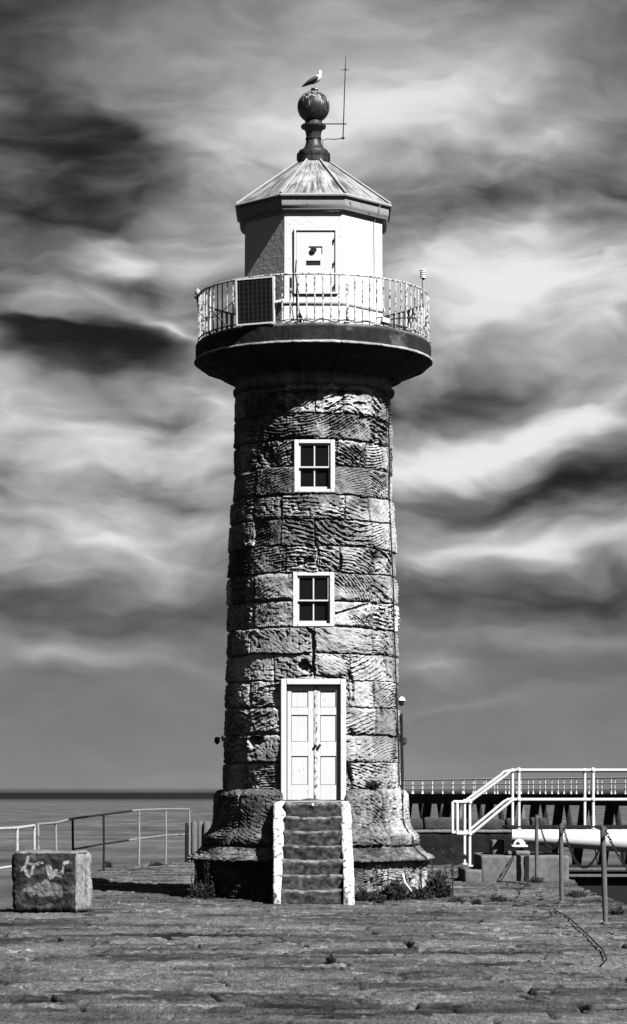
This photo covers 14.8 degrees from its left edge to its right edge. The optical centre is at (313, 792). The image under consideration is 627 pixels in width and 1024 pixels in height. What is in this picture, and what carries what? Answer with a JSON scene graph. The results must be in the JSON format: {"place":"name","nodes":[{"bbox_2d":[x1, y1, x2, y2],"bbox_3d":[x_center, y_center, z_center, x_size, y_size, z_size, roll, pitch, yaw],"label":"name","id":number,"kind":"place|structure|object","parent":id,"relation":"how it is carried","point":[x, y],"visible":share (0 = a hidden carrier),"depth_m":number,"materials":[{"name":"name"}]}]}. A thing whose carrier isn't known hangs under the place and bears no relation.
{"place":"outdoors","nodes":[
{"label":"outdoors","id":0,"kind":"place"},
{"bbox_2d":[0,860,626,1023],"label":"pier ground","id":1,"kind":"structure","parent":0,"point":[142,944],"depth_m":28.61,"materials":[{"name":"grey stone"}]},
{"bbox_2d":[0,824,35,869],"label":"pier fence","id":2,"kind":"object","parent":1,"relation":"on","point":[17,828],"visible":0.42,"depth_m":41.39,"materials":[{"name":"metal"}]},
{"bbox_2d":[11,849,92,912],"bbox_3d":[-4.311,1.478,39.842,1.183,1.068,1.074,0,0,10],"label":"concrete block","id":3,"kind":"object","parent":1,"relation":"on","point":[50,881],"depth_m":39.36,"materials":[{"name":"grey concrete"}]},
{"bbox_2d":[102,861,112,867],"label":"weed tuft","id":4,"kind":"object","parent":1,"relation":"on","point":[109,864],"visible":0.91,"depth_m":63.64,"materials":[{"name":"grey plant"}]},
{"bbox_2d":[36,808,190,870],"bbox_3d":[-4.904,1.226,56.734,1.312,1.590,25.891,0,0,3],"label":"pier fence","id":5,"kind":"object","parent":1,"relation":"on","point":[72,828],"visible":0.8,"depth_m":61.42,"materials":[{"name":"metal"}]},
{"bbox_2d":[148,861,163,865],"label":"weed tuft","id":6,"kind":"object","parent":1,"relation":"on","point":[154,863],"visible":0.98,"depth_m":64.77,"materials":[{"name":"grey plant"}]},
{"bbox_2d":[185,820,210,862],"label":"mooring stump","id":7,"kind":"object","parent":1,"relation":"on","point":[199,829],"visible":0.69,"depth_m":68.00,"materials":[{"name":"grey metal"}]},
{"bbox_2d":[184,862,217,898],"bbox_3d":[-2.018,1.657,45.046,0.587,0.751,0.590,0,0,31],"label":"weed clump","id":8,"kind":"object","parent":1,"relation":"on","point":[205,890],"visible":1,"depth_m":44.91,"materials":[{"name":"grey plant"}]},
{"bbox_2d":[187,88,434,901],"bbox_3d":[-0.052,-5.747,46.394,4.757,15.536,4.764,0,0,0],"label":"lighthouse","id":9,"kind":"object","parent":1,"relation":"on","point":[310,702],"visible":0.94,"depth_m":45.05,"materials":[{"name":"stone"}]},
{"bbox_2d":[194,285,199,302],"bbox_3d":[-2.206,-9.481,45.984,0.120,0.330,0.107,0,0,0],"label":"beacon light","id":10,"kind":"object","parent":9,"relation":"attached to","point":[197,291],"visible":1,"depth_m":45.96,"materials":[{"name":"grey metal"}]},
{"bbox_2d":[214,735,222,743],"bbox_3d":[-1.812,-1.008,46.386,0.200,0.175,0.118,0,0,-23],"label":"wall lamp","id":11,"kind":"object","parent":9,"relation":"attached to","point":[217,740],"visible":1,"depth_m":46.34,"materials":[{"name":"black metal"}]},
{"bbox_2d":[234,276,276,325],"bbox_3d":[-1.073,-9.023,44.391,0.842,0.865,0.042,0,0,22],"label":"solar panel","id":12,"kind":"object","parent":9,"relation":"attached to","point":[255,301],"visible":1,"depth_m":44.38,"materials":[{"name":"black glass"}]},
{"bbox_2d":[289,276,291,292],"bbox_3d":[-0.416,-9.282,44.194,0.062,0.296,0.059,0,0,0],"label":"junction box","id":13,"kind":"object","parent":9,"relation":"attached to","point":[290,283],"visible":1,"depth_m":44.17,"materials":[{"name":"grey metal"}]},
{"bbox_2d":[291,260,304,323],"bbox_3d":[-0.292,-9.148,44.219,0.260,1.193,0.096,0,0,0],"label":"power cable","id":14,"kind":"object","parent":9,"relation":"hanging from","point":[296,295],"visible":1,"depth_m":44.24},
{"bbox_2d":[296,298,301,321],"bbox_3d":[-0.262,-8.909,44.357,0.125,0.654,0.080,0,0,7],"label":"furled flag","id":15,"kind":"object","parent":9,"relation":"hanging from","point":[296,312],"visible":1,"depth_m":44.34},
{"bbox_2d":[196,299,419,333],"bbox_3d":[-0.319,-9.036,45.046,4.359,0.897,1.707,0,0,13],"label":"edge cable","id":16,"kind":"object","parent":9,"relation":"on","point":[315,320],"visible":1,"depth_m":44.38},
{"bbox_2d":[302,70,323,87],"bbox_3d":[-0.011,-13.688,46.401,0.434,0.350,0.214,0,0,0],"label":"seagull","id":17,"kind":"object","parent":9,"relation":"on","point":[314,79],"visible":1,"depth_m":46.36,"materials":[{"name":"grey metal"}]},
{"bbox_2d":[293,572,333,626],"bbox_3d":[0.000,-3.581,44.883,0.768,1.011,0.173,0,0,0],"label":"window","id":18,"kind":"structure","parent":9,"relation":"in","point":[313,592],"depth_m":44.88,"materials":[{"name":"white paint"}]},
{"bbox_2d":[281,679,345,802],"bbox_3d":[-0.003,-0.958,44.778,1.209,2.293,0.315,0,0,0],"label":"door","id":19,"kind":"structure","parent":9,"relation":"in","point":[314,776],"depth_m":44.83,"materials":[{"name":"white paint"}]},
{"bbox_2d":[294,440,334,491],"bbox_3d":[0.018,-6.064,44.959,0.758,0.976,0.173,0,0,0],"label":"window","id":20,"kind":"structure","parent":9,"relation":"in","point":[314,460],"depth_m":44.95,"materials":[{"name":"white paint"}]},
{"bbox_2d":[294,229,337,293],"bbox_3d":[0.046,-9.900,45.069,0.822,1.220,0.082,0,0,0],"label":"lantern door","id":21,"kind":"structure","parent":9,"relation":"in","point":[326,262],"depth_m":45.07,"materials":[{"name":"white paint"}]},
{"bbox_2d":[322,57,349,160],"bbox_3d":[0.417,-13.087,46.331,0.569,2.066,0.242,0,0,-8],"label":"whip antenna","id":22,"kind":"object","parent":9,"relation":"attached to","point":[345,69],"visible":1,"depth_m":46.39,"materials":[{"name":"black metal"}]},
{"bbox_2d":[367,780,382,789],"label":"wall fern","id":23,"kind":"object","parent":9,"relation":"on","point":[374,785],"depth_m":45.05,"materials":[{"name":"black plant"}]},
{"bbox_2d":[378,316,414,324],"bbox_3d":[1.545,-8.728,44.710,0.825,0.198,0.147,0,0,-27],"label":"floodlight","id":24,"kind":"object","parent":9,"relation":"attached to","point":[385,320],"visible":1,"depth_m":44.56,"materials":[{"name":"white metal"}]},
{"bbox_2d":[398,696,404,705],"bbox_3d":[1.686,-1.754,46.400,0.160,0.185,0.156,0,0,0],"label":"wall lamp","id":25,"kind":"object","parent":9,"relation":"attached to","point":[401,699],"visible":1,"depth_m":46.35,"materials":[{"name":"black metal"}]},
{"bbox_2d":[399,736,406,744],"bbox_3d":[1.713,-0.995,46.381,0.170,0.175,0.117,0,0,26],"label":"wall lamp","id":26,"kind":"object","parent":9,"relation":"attached to","point":[404,741],"visible":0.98,"depth_m":46.33,"materials":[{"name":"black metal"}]},
{"bbox_2d":[388,405,426,886],"bbox_3d":[1.796,-2.700,45.705,0.868,9.302,0.275,0,0,33],"label":"lightning conductor","id":27,"kind":"object","parent":9,"relation":"attached to","point":[395,650],"visible":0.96,"depth_m":45.80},
{"bbox_2d":[420,269,425,304],"bbox_3d":[2.069,-9.540,45.598,0.124,0.677,0.124,0,0,0],"label":"weather sensor","id":28,"kind":"object","parent":9,"relation":"attached to","point":[422,274],"visible":1,"depth_m":45.58,"materials":[{"name":"grey metal"}]},
{"bbox_2d":[272,801,354,904],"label":"entrance steps","id":29,"kind":"structure","parent":1,"relation":"on","point":[313,861],"depth_m":43.62,"materials":[{"name":"stone"}]},
{"bbox_2d":[324,954,336,963],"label":"weed tuft","id":30,"kind":"object","parent":1,"relation":"on","point":[330,959],"visible":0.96,"depth_m":27.70,"materials":[{"name":"grey plant"}]},
{"bbox_2d":[354,886,371,900],"bbox_3d":[0.879,1.870,44.148,0.385,0.317,0.368,0,0,0],"label":"weed clump","id":31,"kind":"object","parent":1,"relation":"on","point":[361,894],"visible":0.98,"depth_m":44.08,"materials":[{"name":"grey plant"}]},
{"bbox_2d":[368,889,385,900],"bbox_3d":[1.102,1.887,44.267,0.473,0.239,0.354,0,0,16],"label":"weed clump","id":32,"kind":"object","parent":1,"relation":"on","point":[375,894],"visible":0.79,"depth_m":44.23,"materials":[{"name":"grey plant"}]},
{"bbox_2d":[376,895,384,902],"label":"weed tuft","id":33,"kind":"object","parent":1,"relation":"on","point":[380,899],"visible":1,"depth_m":42.99,"materials":[{"name":"grey plant"}]},
{"bbox_2d":[374,864,415,900],"bbox_3d":[1.502,1.685,44.500,0.772,0.733,0.467,0,0,0],"label":"weed clump","id":34,"kind":"object","parent":1,"relation":"on","point":[393,890],"visible":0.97,"depth_m":44.43,"materials":[{"name":"grey plant"}]},
{"bbox_2d":[402,874,411,891],"bbox_3d":[1.689,1.632,43.752,0.035,0.315,0.446,0,0,-20],"label":"white stick","id":35,"kind":"object","parent":1,"relation":"on","point":[409,888],"visible":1,"depth_m":43.79,"materials":[{"name":"paint"}]},
{"bbox_2d":[407,882,433,899],"bbox_3d":[1.973,1.843,45.014,0.567,0.354,0.443,0,0,0],"label":"weed clump","id":36,"kind":"object","parent":1,"relation":"on","point":[422,893],"visible":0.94,"depth_m":44.94,"materials":[{"name":"grey plant"}]},
{"bbox_2d":[423,845,454,897],"bbox_3d":[2.344,1.507,45.475,0.674,1.098,0.636,0,0,0],"label":"weed clump","id":37,"kind":"object","parent":1,"relation":"on","point":[437,883],"visible":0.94,"depth_m":45.37,"materials":[{"name":"grey plant"}]},
{"bbox_2d":[446,896,465,902],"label":"weed tuft","id":38,"kind":"object","parent":1,"relation":"on","point":[454,899],"visible":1,"depth_m":43.48,"materials":[{"name":"grey plant"}]},
{"bbox_2d":[470,898,482,904],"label":"weed tuft","id":39,"kind":"object","parent":1,"relation":"on","point":[475,901],"visible":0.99,"depth_m":42.24,"materials":[{"name":"grey plant"}]},
{"bbox_2d":[410,817,551,864],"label":"sea wall","id":40,"kind":"structure","parent":1,"relation":"on","point":[436,833],"depth_m":66.00,"materials":[{"name":"grey concrete"}]},
{"bbox_2d":[486,893,507,901],"bbox_3d":[3.368,1.901,43.677,0.454,0.175,0.411,0,0,-43],"label":"weed tuft","id":41,"kind":"object","parent":1,"relation":"on","point":[498,898],"visible":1,"depth_m":43.60,"materials":[{"name":"grey plant"}]},
{"bbox_2d":[458,850,568,882],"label":"bearing plinth","id":42,"kind":"structure","parent":1,"relation":"on","point":[488,867],"depth_m":53.60,"materials":[{"name":"concrete"}]},
{"bbox_2d":[489,839,503,854],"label":"stone block","id":43,"kind":"structure","parent":42,"relation":"on","point":[496,846],"depth_m":54.30,"materials":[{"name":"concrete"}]},
{"bbox_2d":[497,852,529,888],"bbox_3d":[4.328,1.640,51.314,0.497,0.642,4.621,0,0,-2],"label":"loose rope","id":44,"kind":"object","parent":42,"relation":"hanging from","point":[512,882],"visible":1,"depth_m":52.79,"materials":[{"name":"grey fabric"}]},
{"bbox_2d":[510,839,527,849],"bbox_3d":[4.586,1.175,54.000,0.356,0.286,0.500,0,0,0],"label":"gangway bearing","id":45,"kind":"object","parent":42,"relation":"on","point":[521,843],"visible":1,"depth_m":53.80,"materials":[{"name":"white metal"}]},
{"bbox_2d":[451,768,626,866],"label":"gangway","id":46,"kind":"object","parent":45,"relation":"on","point":[584,836],"visible":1,"depth_m":53.97,"materials":[{"name":"white metal"}]},
{"bbox_2d":[527,876,545,882],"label":"weed tuft","id":47,"kind":"object","parent":1,"relation":"on","point":[534,880],"visible":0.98,"depth_m":52.40,"materials":[{"name":"grey plant"}]},
{"bbox_2d":[534,814,539,877],"bbox_3d":[4.908,1.235,53.200,0.145,1.510,0.145,0,0,45],"label":"chain post","id":48,"kind":"object","parent":1,"relation":"on","point":[536,817],"visible":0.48,"depth_m":53.16,"materials":[{"name":"metal"}]},
{"bbox_2d":[538,818,563,849],"bbox_3d":[4.705,0.842,48.101,0.043,0.570,10.298,0,0,3],"label":"chain","id":49,"kind":"object","parent":48,"relation":"hanging from","point":[552,848],"visible":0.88,"depth_m":49.70,"materials":[{"name":"black metal"}]},
{"bbox_2d":[557,824,565,903],"bbox_3d":[4.414,1.267,43.000,0.145,1.447,0.145,0,0,-45],"label":"chain post","id":50,"kind":"object","parent":1,"relation":"on","point":[561,874],"visible":0.91,"depth_m":42.97,"materials":[{"name":"metal"}]},
{"bbox_2d":[564,890,586,897],"bbox_3d":[4.897,1.914,45.442,0.516,0.197,0.480,0,0,17],"label":"weed tuft","id":51,"kind":"object","parent":1,"relation":"on","point":[573,894],"visible":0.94,"depth_m":45.36,"materials":[{"name":"grey plant"}]},
{"bbox_2d":[553,909,606,964],"bbox_3d":[3.705,1.940,33.717,0.195,0.021,12.941,0,0,3],"label":"old rope","id":52,"kind":"object","parent":1,"relation":"on","point":[598,945],"visible":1,"depth_m":32.21,"materials":[{"name":"grey fabric"}]},
{"bbox_2d":[598,825,610,924],"bbox_3d":[4.353,1.235,36.100,0.159,1.513,0.158,0,0,-45],"label":"chain post","id":53,"kind":"object","parent":1,"relation":"on","point":[602,829],"visible":1,"depth_m":36.06,"materials":[{"name":"metal"}]},
{"bbox_2d":[563,827,606,868],"bbox_3d":[4.409,0.900,39.550,0.043,0.692,6.962,0,0,1],"label":"chain","id":54,"kind":"object","parent":53,"relation":"hanging from","point":[590,863],"visible":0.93,"depth_m":40.25,"materials":[{"name":"black metal"}]},
{"bbox_2d":[605,830,626,870],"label":"chain","id":55,"kind":"object","parent":53,"relation":"hanging from","point":[610,840],"visible":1,"depth_m":35.36,"materials":[{"name":"black metal"}]},
{"bbox_2d":[598,905,626,914],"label":"weed tuft","id":56,"kind":"object","parent":1,"relation":"on","point":[617,910],"visible":0.94,"depth_m":39.04,"materials":[{"name":"grey plant"}]},
{"bbox_2d":[0,793,626,908],"bbox_3d":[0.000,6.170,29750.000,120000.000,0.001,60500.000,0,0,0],"label":"sea","id":57,"kind":"structure","parent":0,"point":[20,809],"depth_m":514.23,"materials":[{"name":"liquid"}]},
{"bbox_2d":[409,794,626,864],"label":"pier","id":58,"kind":"structure","parent":57,"relation":"in","point":[424,802],"depth_m":173.76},
{"bbox_2d":[404,777,626,793],"bbox_3d":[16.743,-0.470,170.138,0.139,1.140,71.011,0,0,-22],"label":"pier railing","id":59,"kind":"object","parent":58,"relation":"on","point":[545,783],"visible":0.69,"depth_m":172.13,"materials":[{"name":"metal"}]},
{"bbox_2d":[569,865,626,904],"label":"timber landing","id":60,"kind":"object","parent":57,"relation":"in","point":[589,878],"depth_m":60.00,"materials":[{"name":"black wood"}]},
{"bbox_2d":[0,0,626,792],"label":"sky","id":61,"kind":"structure","parent":0,"point":[494,132],"materials":[{"name":"grey"}]},
{"bbox_2d":[400,714,403,789],"bbox_3d":[1.687,-0.779,46.158,0.065,1.453,0.139,0,0,22],"label":"wall pipe","id":62,"kind":"object","parent":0,"point":[402,751],"depth_m":46.16,"materials":[{"name":"black metal"}]}
]}

